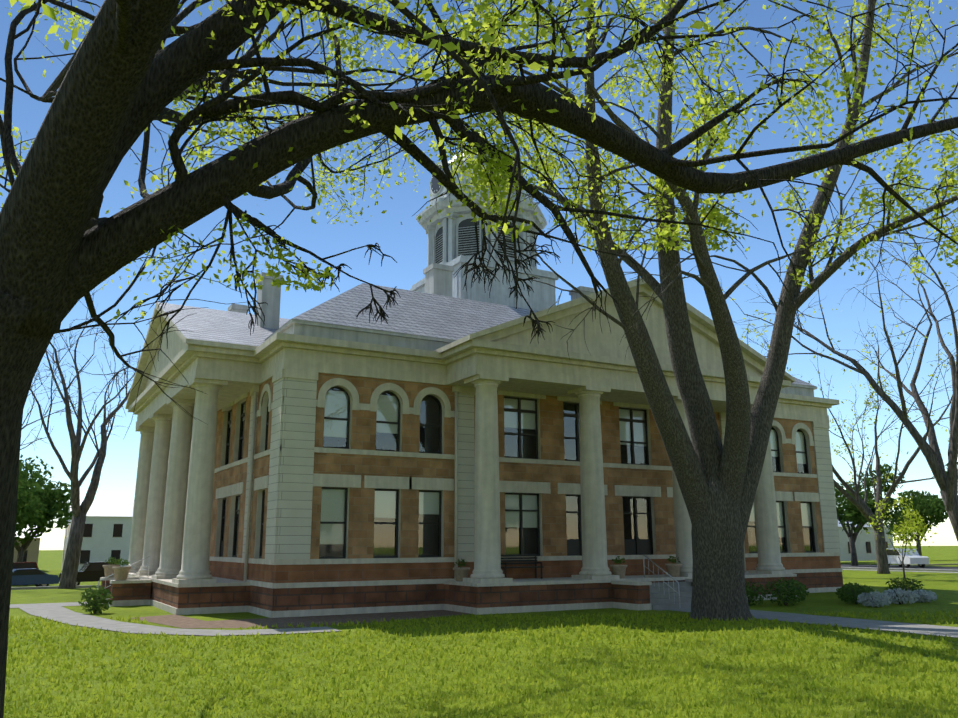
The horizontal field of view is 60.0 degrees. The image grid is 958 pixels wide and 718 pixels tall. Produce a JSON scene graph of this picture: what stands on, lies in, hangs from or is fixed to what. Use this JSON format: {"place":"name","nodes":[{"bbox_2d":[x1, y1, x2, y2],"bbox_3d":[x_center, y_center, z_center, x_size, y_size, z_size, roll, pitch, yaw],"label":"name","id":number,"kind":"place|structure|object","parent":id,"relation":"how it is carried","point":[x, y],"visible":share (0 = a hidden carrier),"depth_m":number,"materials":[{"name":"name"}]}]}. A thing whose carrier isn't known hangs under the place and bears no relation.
{"place":"outdoors","nodes":[
{"label":"outdoors","id":0,"kind":"place"},
{"bbox_2d":[13,526,42,564],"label":"building","id":1,"kind":"structure","parent":0,"point":[31,553],"depth_m":98.89,"materials":[{"name":"beige paint"}]},
{"bbox_2d":[61,499,133,570],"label":"white building","id":2,"kind":"structure","parent":0,"point":[107,530],"depth_m":97.45,"materials":[{"name":"white paint"}]},
{"bbox_2d":[0,0,957,549],"label":"sky","id":3,"kind":"structure","parent":0,"point":[407,243],"materials":[{"name":"blue"}]},
{"bbox_2d":[3,546,957,717],"bbox_3d":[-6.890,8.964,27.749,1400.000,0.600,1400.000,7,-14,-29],"label":"lawn ground","id":4,"kind":"structure","parent":0,"point":[943,587],"depth_m":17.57,"materials":[{"name":"green plant"}]},
{"bbox_2d":[13,562,38,585],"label":"parked car","id":5,"kind":"object","parent":4,"relation":"on","point":[20,565],"visible":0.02,"depth_m":64.66,"materials":[{"name":"red metal"}]},
{"bbox_2d":[15,454,53,533],"bbox_3d":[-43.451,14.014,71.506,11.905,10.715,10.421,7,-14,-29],"label":"tree leaves","id":6,"kind":"object","parent":4,"relation":"on","point":[24,497],"visible":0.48,"depth_m":72.31,"materials":[{"name":"green plant"}]},
{"bbox_2d":[12,568,58,586],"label":"parked car","id":7,"kind":"object","parent":4,"relation":"on","point":[31,576],"visible":0.71,"depth_m":60.06,"materials":[{"name":"blue metal"}]},
{"bbox_2d":[14,481,72,561],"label":"tree leaves","id":8,"kind":"object","parent":4,"relation":"on","point":[55,499],"depth_m":79.14,"materials":[{"name":"green plant"}]},
{"bbox_2d":[20,366,100,449],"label":"tree branches","id":9,"kind":"object","parent":4,"relation":"on","point":[39,376],"visible":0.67,"depth_m":52.29,"materials":[{"name":"brown plant"}]},
{"bbox_2d":[30,285,140,588],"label":"bare tree","id":10,"kind":"object","parent":4,"relation":"on","point":[68,578],"visible":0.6,"depth_m":49.63,"materials":[{"name":"brown plant"}]},
{"bbox_2d":[59,561,114,585],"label":"parked car","id":11,"kind":"object","parent":4,"relation":"on","point":[90,571],"visible":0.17,"depth_m":62.21,"materials":[{"name":"black metal"}]},
{"bbox_2d":[78,585,112,613],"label":"shrub leaves","id":12,"kind":"object","parent":4,"relation":"on","point":[99,601],"depth_m":29.79,"materials":[{"name":"green plant"}]},
{"bbox_2d":[100,263,842,617],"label":"courthouse","id":13,"kind":"structure","parent":4,"relation":"on","point":[338,455],"depth_m":32.55,"materials":[{"name":"white"}]},
{"bbox_2d":[103,557,119,577],"bbox_3d":[-16.524,9.349,37.310,0.720,0.894,0.720,7,-14,-29],"label":"flower pot","id":14,"kind":"object","parent":13,"relation":"on","point":[108,570],"visible":0.75,"depth_m":37.05,"materials":[{"name":"stone"}]},
{"bbox_2d":[112,558,130,579],"bbox_3d":[-14.677,8.627,34.115,0.720,0.897,0.720,7,-14,-29],"label":"flower pot","id":15,"kind":"object","parent":13,"relation":"on","point":[121,572],"visible":1,"depth_m":33.90,"materials":[{"name":"stone"}]},
{"bbox_2d":[97,556,149,597],"bbox_3d":[-14.762,9.161,34.487,1.938,1.917,0.044,7,-14,-29],"label":"step rail","id":16,"kind":"object","parent":13,"relation":"attached to","point":[129,575],"visible":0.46,"depth_m":34.79,"materials":[{"name":"silver metal"}]},
{"bbox_2d":[453,558,469,580],"bbox_3d":[-0.650,7.794,30.738,0.648,0.833,0.648,7,-14,-29],"label":"flower pot","id":17,"kind":"object","parent":13,"relation":"on","point":[460,572],"visible":0.96,"depth_m":30.52,"materials":[{"name":"stone"}]},
{"bbox_2d":[410,126,558,310],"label":"cupola","id":18,"kind":"object","parent":13,"relation":"on","point":[451,242],"visible":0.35,"depth_m":45.83,"materials":[{"name":"paint"}]},
{"bbox_2d":[501,554,543,578],"bbox_3d":[1.641,8.106,32.450,1.800,0.950,0.480,7,-14,-29],"label":"porch bench","id":19,"kind":"object","parent":13,"relation":"on","point":[519,561],"visible":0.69,"depth_m":32.62,"materials":[{"name":"grey"}]},
{"bbox_2d":[610,556,626,578],"bbox_3d":[5.483,8.165,32.610,0.684,0.871,0.684,7,-14,-29],"label":"flower pot","id":20,"kind":"object","parent":13,"relation":"on","point":[619,569],"visible":0.96,"depth_m":32.38,"materials":[{"name":"stone"}]},
{"bbox_2d":[643,554,679,607],"bbox_3d":[6.935,8.428,31.627,0.044,1.917,1.936,7,-14,-29],"label":"step rail","id":21,"kind":"object","parent":13,"relation":"attached to","point":[663,577],"visible":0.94,"depth_m":31.57,"materials":[{"name":"silver metal"}]},
{"bbox_2d":[665,556,681,576],"bbox_3d":[7.957,8.474,33.971,0.684,0.841,0.684,7,-14,-29],"label":"flower pot","id":22,"kind":"object","parent":13,"relation":"on","point":[673,570],"visible":1,"depth_m":33.75,"materials":[{"name":"stone"}]},
{"bbox_2d":[0,0,957,717],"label":"tree","id":23,"kind":"object","parent":4,"relation":"on","point":[122,80],"depth_m":9.22,"materials":[{"name":"brown plant"}]},
{"bbox_2d":[10,569,957,636],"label":"foot paths","id":24,"kind":"structure","parent":4,"relation":"on","point":[58,612],"depth_m":26.15,"materials":[{"name":"concrete"}]},
{"bbox_2d":[364,0,957,620],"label":"pecan tree","id":25,"kind":"object","parent":4,"relation":"on","point":[718,482],"depth_m":26.29,"materials":[{"name":"brown plant"}]},
{"bbox_2d":[745,581,766,605],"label":"shrub leaves","id":26,"kind":"object","parent":4,"relation":"on","point":[753,594],"depth_m":32.13,"materials":[{"name":"green plant"}]},
{"bbox_2d":[764,577,806,605],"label":"shrub leaves","id":27,"kind":"object","parent":4,"relation":"on","point":[785,592],"depth_m":32.20,"materials":[{"name":"green plant"}]},
{"bbox_2d":[773,581,808,602],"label":"shrub leaves","id":28,"kind":"object","parent":4,"relation":"on","point":[800,583],"depth_m":33.47,"materials":[{"name":"green plant"}]},
{"bbox_2d":[720,198,957,540],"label":"bare tree","id":29,"kind":"object","parent":4,"relation":"on","point":[947,483],"depth_m":55.34,"materials":[{"name":"brown plant"}]},
{"bbox_2d":[839,583,864,599],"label":"shrub leaves","id":30,"kind":"object","parent":4,"relation":"on","point":[847,587],"depth_m":35.26,"materials":[{"name":"green plant"}]},
{"bbox_2d":[835,581,874,603],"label":"shrub leaves","id":31,"kind":"object","parent":4,"relation":"on","point":[850,597],"depth_m":32.88,"materials":[{"name":"green plant"}]},
{"bbox_2d":[837,520,893,560],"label":"building","id":32,"kind":"structure","parent":4,"relation":"on","point":[865,546],"depth_m":112.20,"materials":[{"name":"white paint"}]},
{"bbox_2d":[787,332,955,573],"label":"bare tree","id":33,"kind":"object","parent":4,"relation":"on","point":[861,505],"depth_m":65.90,"materials":[{"name":"brown plant"}]},
{"bbox_2d":[834,463,910,565],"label":"tree leaves","id":34,"kind":"object","parent":4,"relation":"on","point":[851,512],"depth_m":86.75,"materials":[{"name":"green plant"}]},
{"bbox_2d":[857,591,891,606],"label":"shrub leaves","id":35,"kind":"object","parent":4,"relation":"on","point":[880,599],"depth_m":31.21,"materials":[{"name":"grey plant"}]},
{"bbox_2d":[872,497,923,578],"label":"small tree","id":36,"kind":"object","parent":4,"relation":"on","point":[902,562],"visible":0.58,"depth_m":54.44,"materials":[{"name":"brown plant"}]},
{"bbox_2d":[866,493,937,554],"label":"young tree leaves","id":37,"kind":"object","parent":36,"relation":"attached to","point":[903,528],"visible":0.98,"depth_m":54.54,"materials":[{"name":"green plant"}]},
{"bbox_2d":[882,588,919,603],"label":"shrub leaves","id":38,"kind":"object","parent":4,"relation":"on","point":[900,593],"depth_m":32.47,"materials":[{"name":"grey plant"}]},
{"bbox_2d":[886,577,923,595],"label":"shrub leaves","id":39,"kind":"object","parent":4,"relation":"on","point":[904,582],"depth_m":36.25,"materials":[{"name":"green plant"}]},
{"bbox_2d":[884,490,948,565],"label":"tree leaves","id":40,"kind":"object","parent":4,"relation":"on","point":[931,506],"depth_m":96.96,"materials":[{"name":"green plant"}]},
{"bbox_2d":[906,589,937,602],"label":"shrub leaves","id":41,"kind":"object","parent":4,"relation":"on","point":[929,596],"depth_m":33.45,"materials":[{"name":"grey plant"}]},
{"bbox_2d":[11,560,957,589],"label":"street","id":42,"kind":"structure","parent":0,"point":[46,587],"depth_m":59.15,"materials":[{"name":"grey asphalt"}]},
{"bbox_2d":[742,323,769,354],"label":"tree leaves","id":43,"kind":"object","parent":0,"point":[755,336],"depth_m":65.78,"materials":[{"name":"green plant"}]},
{"bbox_2d":[841,564,957,571],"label":"street","id":44,"kind":"structure","parent":0,"point":[915,568],"depth_m":76.80,"materials":[{"name":"grey asphalt"}]},
{"bbox_2d":[886,548,928,567],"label":"parked car","id":45,"kind":"object","parent":44,"relation":"on","point":[912,558],"visible":0.73,"depth_m":80.17,"materials":[{"name":"white metal"}]}
]}

